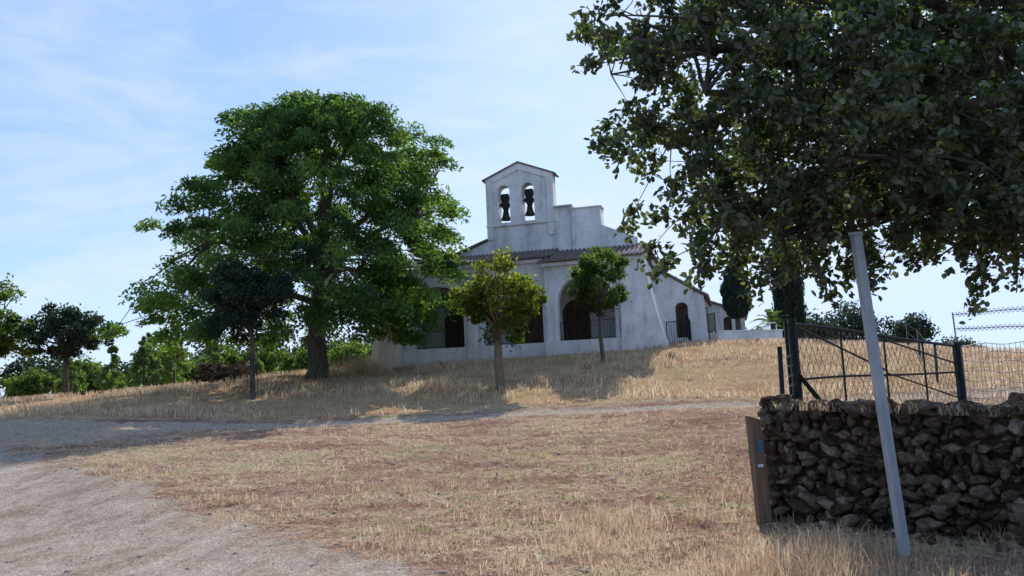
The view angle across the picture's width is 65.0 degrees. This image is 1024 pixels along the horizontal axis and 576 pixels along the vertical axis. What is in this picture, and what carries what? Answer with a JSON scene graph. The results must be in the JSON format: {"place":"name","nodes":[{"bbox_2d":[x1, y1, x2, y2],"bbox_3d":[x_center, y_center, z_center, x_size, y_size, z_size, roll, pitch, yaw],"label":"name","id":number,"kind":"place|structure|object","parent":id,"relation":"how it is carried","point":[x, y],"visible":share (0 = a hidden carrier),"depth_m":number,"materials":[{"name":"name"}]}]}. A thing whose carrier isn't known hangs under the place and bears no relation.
{"place":"outdoors","nodes":[
{"label":"outdoors","id":0,"kind":"place"},
{"bbox_2d":[0,341,1023,575],"bbox_3d":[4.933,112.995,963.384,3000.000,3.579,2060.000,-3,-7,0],"label":"ground","id":1,"kind":"structure","parent":0,"point":[176,550],"depth_m":12.85,"materials":[{"name":"beige soil"}]},
{"bbox_2d":[0,273,39,360],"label":"young tree","id":2,"kind":"object","parent":1,"relation":"on","point":[9,324],"visible":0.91,"depth_m":38.66,"materials":[{"name":"green plant"}]},
{"bbox_2d":[14,298,121,396],"bbox_3d":[-22.250,2.966,40.079,4.856,5.101,4.699,-3,-7,0],"label":"young tree","id":3,"kind":"object","parent":1,"relation":"on","point":[75,328],"visible":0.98,"depth_m":39.51,"materials":[{"name":"green plant"}]},
{"bbox_2d":[53,314,265,394],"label":"distant young poplars","id":4,"kind":"object","parent":1,"relation":"on","point":[155,372],"visible":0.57,"depth_m":58.09,"materials":[{"name":"green plant"}]},
{"bbox_2d":[0,340,373,398],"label":"distant tree line","id":5,"kind":"object","parent":1,"relation":"on","point":[32,382],"visible":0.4,"depth_m":70.62,"materials":[{"name":"green plant"}]},
{"bbox_2d":[0,330,374,396],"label":"distant woodland","id":6,"kind":"object","parent":1,"relation":"on","point":[22,365],"visible":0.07,"depth_m":121.37,"materials":[{"name":"green plant"}]},
{"bbox_2d":[191,360,249,383],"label":"stone heap","id":7,"kind":"object","parent":1,"relation":"on","point":[203,372],"visible":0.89,"depth_m":42.44,"materials":[{"name":"stone"}]},
{"bbox_2d":[194,258,300,399],"bbox_3d":[-10.045,1.615,31.209,4.089,5.525,4.141,-3,-7,0],"label":"young tree","id":8,"kind":"object","parent":1,"relation":"on","point":[251,303],"visible":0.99,"depth_m":30.67,"materials":[{"name":"green plant"}]},
{"bbox_2d":[247,353,257,398],"bbox_3d":[-9.963,3.364,30.871,0.309,1.750,0.307,-3,-7,0],"label":"tree guard","id":9,"kind":"object","parent":1,"relation":"on","point":[255,390],"visible":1,"depth_m":30.80,"materials":[{"name":"metal"}]},
{"bbox_2d":[89,88,473,378],"bbox_3d":[-10.413,-2.409,38.782,17.381,13.822,16.636,-3,-7,0],"label":"locust tree","id":10,"kind":"object","parent":1,"relation":"on","point":[276,138],"visible":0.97,"depth_m":35.21,"materials":[{"name":"green plant"}]},
{"bbox_2d":[320,365,344,376],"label":"dry weeds","id":11,"kind":"object","parent":1,"relation":"on","point":[331,372],"visible":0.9,"depth_m":37.65,"materials":[{"name":"beige plant"}]},
{"bbox_2d":[327,356,370,375],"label":"dry weeds","id":12,"kind":"object","parent":1,"relation":"on","point":[347,370],"visible":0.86,"depth_m":38.15,"materials":[{"name":"brown plant"}]},
{"bbox_2d":[0,436,712,575],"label":"roadside dry grass","id":13,"kind":"structure","parent":1,"relation":"on","point":[426,545],"depth_m":8.28,"materials":[{"name":"beige plant"}]},
{"bbox_2d":[333,350,390,374],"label":"dry weeds","id":14,"kind":"object","parent":1,"relation":"on","point":[361,362],"visible":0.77,"depth_m":38.35,"materials":[{"name":"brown plant"}]},
{"bbox_2d":[361,359,391,373],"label":"dry weeds","id":15,"kind":"object","parent":1,"relation":"on","point":[372,369],"visible":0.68,"depth_m":37.91,"materials":[{"name":"beige plant"}]},
{"bbox_2d":[372,364,394,375],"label":"dry weeds","id":16,"kind":"object","parent":1,"relation":"on","point":[384,370],"visible":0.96,"depth_m":36.73,"materials":[{"name":"beige plant"}]},
{"bbox_2d":[419,380,441,392],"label":"dry weeds","id":17,"kind":"object","parent":1,"relation":"on","point":[430,386],"visible":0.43,"depth_m":30.68,"materials":[{"name":"beige plant"}]},
{"bbox_2d":[420,373,464,395],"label":"dry weeds","id":18,"kind":"object","parent":1,"relation":"on","point":[443,386],"visible":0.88,"depth_m":30.27,"materials":[{"name":"beige plant"}]},
{"bbox_2d":[462,381,485,392],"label":"dry weeds","id":19,"kind":"object","parent":1,"relation":"on","point":[474,386],"visible":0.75,"depth_m":29.88,"materials":[{"name":"beige plant"}]},
{"bbox_2d":[42,398,912,536],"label":"straw tufts","id":20,"kind":"object","parent":1,"relation":"on","point":[558,438],"visible":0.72,"depth_m":14.15,"materials":[{"name":"beige plant"}]},
{"bbox_2d":[444,246,549,390],"bbox_3d":[-0.557,1.223,30.127,3.964,5.448,4.237,-3,-7,0],"label":"young tree","id":21,"kind":"object","parent":1,"relation":"on","point":[519,308],"visible":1,"depth_m":29.54,"materials":[{"name":"green plant"}]},
{"bbox_2d":[11,392,982,573],"bbox_3d":[0.200,2.870,15.261,24.065,1.064,17.311,-3,-7,0],"label":"mown straw","id":22,"kind":"object","parent":1,"relation":"on","point":[692,433],"visible":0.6,"depth_m":13.07,"materials":[{"name":"beige plant"}]},
{"bbox_2d":[22,352,991,531],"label":"green weeds","id":23,"kind":"object","parent":1,"relation":"on","point":[508,478],"visible":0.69,"depth_m":14.19,"materials":[{"name":"green plant"}]},
{"bbox_2d":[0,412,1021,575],"bbox_3d":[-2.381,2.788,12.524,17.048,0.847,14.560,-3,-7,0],"label":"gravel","id":24,"kind":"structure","parent":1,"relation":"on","point":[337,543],"depth_m":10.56,"materials":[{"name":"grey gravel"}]},
{"bbox_2d":[0,336,1023,419],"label":"slope dry grass","id":25,"kind":"structure","parent":1,"relation":"on","point":[129,391],"depth_m":31.65,"materials":[{"name":"beige plant"}]},
{"bbox_2d":[527,373,554,387],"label":"dry weeds","id":26,"kind":"object","parent":1,"relation":"on","point":[541,381],"visible":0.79,"depth_m":30.16,"materials":[{"name":"beige plant"}]},
{"bbox_2d":[370,161,748,367],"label":"chapel","id":27,"kind":"structure","parent":1,"relation":"on","point":[551,243],"depth_m":44.61,"materials":[{"name":"white paint"}]},
{"bbox_2d":[444,308,464,347],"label":"wooden door","id":28,"kind":"structure","parent":27,"relation":"in","point":[458,335],"depth_m":48.24,"materials":[{"name":"brown wood"}]},
{"bbox_2d":[514,299,543,343],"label":"wooden door","id":29,"kind":"structure","parent":27,"relation":"in","point":[531,337],"depth_m":46.95,"materials":[{"name":"brown wood"}]},
{"bbox_2d":[563,300,590,340],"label":"wooden door","id":30,"kind":"structure","parent":27,"relation":"in","point":[580,311],"depth_m":46.35,"materials":[{"name":"brown wood"}]},
{"bbox_2d":[676,303,687,337],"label":"aisle door","id":31,"kind":"structure","parent":27,"relation":"in","point":[683,311],"depth_m":45.76,"materials":[{"name":"brown wood"}]},
{"bbox_2d":[723,317,731,329],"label":"annex door","id":32,"kind":"structure","parent":27,"relation":"in","point":[727,321],"depth_m":51.77,"materials":[{"name":"brown wood"}]},
{"bbox_2d":[549,367,582,382],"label":"dry weeds","id":33,"kind":"object","parent":1,"relation":"on","point":[567,376],"visible":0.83,"depth_m":31.17,"materials":[{"name":"beige plant"}]},
{"bbox_2d":[573,357,594,369],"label":"dry weeds","id":34,"kind":"object","parent":1,"relation":"on","point":[585,364],"visible":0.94,"depth_m":34.23,"materials":[{"name":"beige plant"}]},
{"bbox_2d":[564,242,632,362],"bbox_3d":[4.032,0.747,36.123,2.920,5.385,3.250,-6,-8,29],"label":"young tree","id":35,"kind":"object","parent":1,"relation":"on","point":[589,285],"visible":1,"depth_m":35.68,"materials":[{"name":"green plant"}]},
{"bbox_2d":[629,360,648,371],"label":"dry weeds","id":36,"kind":"object","parent":1,"relation":"on","point":[640,366],"visible":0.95,"depth_m":32.74,"materials":[{"name":"beige plant"}]},
{"bbox_2d":[305,463,1023,575],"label":"foreground dry grass","id":37,"kind":"structure","parent":1,"relation":"on","point":[810,566],"depth_m":6.94,"materials":[{"name":"beige plant"}]},
{"bbox_2d":[661,348,680,358],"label":"dry weeds","id":38,"kind":"object","parent":1,"relation":"on","point":[670,352],"visible":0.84,"depth_m":35.79,"materials":[{"name":"beige plant"}]},
{"bbox_2d":[666,307,715,343],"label":"iron railing","id":39,"kind":"object","parent":1,"relation":"on","point":[688,327],"visible":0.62,"depth_m":45.02,"materials":[{"name":"black metal"}]},
{"bbox_2d":[719,265,751,329],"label":"cypress tree","id":40,"kind":"object","parent":1,"relation":"on","point":[737,309],"visible":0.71,"depth_m":47.73,"materials":[{"name":"green plant"}]},
{"bbox_2d":[714,331,782,341],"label":"wall","id":41,"kind":"structure","parent":1,"relation":"on","point":[729,336],"depth_m":45.48,"materials":[{"name":"white paint"}]},
{"bbox_2d":[713,329,782,331],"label":"coping","id":42,"kind":"object","parent":41,"relation":"on","point":[748,330],"visible":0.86,"depth_m":45.48,"materials":[{"name":"white paint"}]},
{"bbox_2d":[745,416,771,524],"bbox_3d":[2.631,1.980,8.540,0.182,1.236,0.126,-1,-7,-12],"label":"wooden post","id":43,"kind":"object","parent":1,"relation":"on","point":[762,504],"visible":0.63,"depth_m":8.51,"materials":[{"name":"brown wood"}]},
{"bbox_2d":[750,308,796,329],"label":"palm tree","id":44,"kind":"object","parent":1,"relation":"on","point":[772,315],"visible":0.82,"depth_m":48.85,"materials":[{"name":"green plant"}]},
{"bbox_2d":[769,210,807,338],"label":"cypress tree","id":45,"kind":"object","parent":1,"relation":"on","point":[788,298],"visible":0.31,"depth_m":51.54,"materials":[{"name":"green plant"}]},
{"bbox_2d":[566,0,1023,324],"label":"holm oak","id":46,"kind":"object","parent":1,"relation":"on","point":[948,141],"visible":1,"depth_m":7.23,"materials":[{"name":"green plant"}]},
{"bbox_2d":[746,296,985,348],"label":"distant oaks","id":47,"kind":"object","parent":1,"relation":"on","point":[854,320],"visible":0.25,"depth_m":84.68,"materials":[{"name":"green plant"}]},
{"bbox_2d":[783,318,966,404],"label":"metal gate","id":48,"kind":"structure","parent":1,"relation":"on","point":[792,346],"depth_m":16.32,"materials":[{"name":"metal"}]},
{"bbox_2d":[848,231,910,555],"bbox_3d":[3.156,0.913,6.889,0.096,2.830,0.071,-5,-6,-20],"label":"metal post","id":49,"kind":"object","parent":1,"relation":"on","point":[882,407],"visible":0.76,"depth_m":6.87,"materials":[{"name":"grey metal"}]},
{"bbox_2d":[750,337,1023,405],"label":"wire mesh fence","id":50,"kind":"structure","parent":1,"relation":"on","point":[930,398],"depth_m":30.09,"materials":[{"name":"grey metal"}]},
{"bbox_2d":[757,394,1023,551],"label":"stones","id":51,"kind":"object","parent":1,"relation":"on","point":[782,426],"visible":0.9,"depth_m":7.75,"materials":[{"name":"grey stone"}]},
{"bbox_2d":[771,412,1023,539],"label":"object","id":52,"kind":"object","parent":1,"relation":"on","point":[990,455],"depth_m":7.75,"materials":[{"name":"stone"}]},
{"bbox_2d":[759,399,1018,416],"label":"wall top dry grass","id":53,"kind":"structure","parent":52,"relation":"on","point":[812,408],"depth_m":7.82,"materials":[{"name":"beige plant"}]},
{"bbox_2d":[777,306,1023,401],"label":"wire fence","id":54,"kind":"object","parent":1,"relation":"on","point":[780,371],"visible":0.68,"depth_m":17.84,"materials":[{"name":"metal"}]},
{"bbox_2d":[1006,392,1023,403],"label":"boulders","id":55,"kind":"object","parent":1,"relation":"on","point":[1016,397],"visible":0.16,"depth_m":16.25,"materials":[{"name":"stone"}]},
{"bbox_2d":[0,0,1023,398],"label":"sky","id":56,"kind":"structure","parent":0,"point":[105,105],"materials":[{"name":"blue"}]}
]}

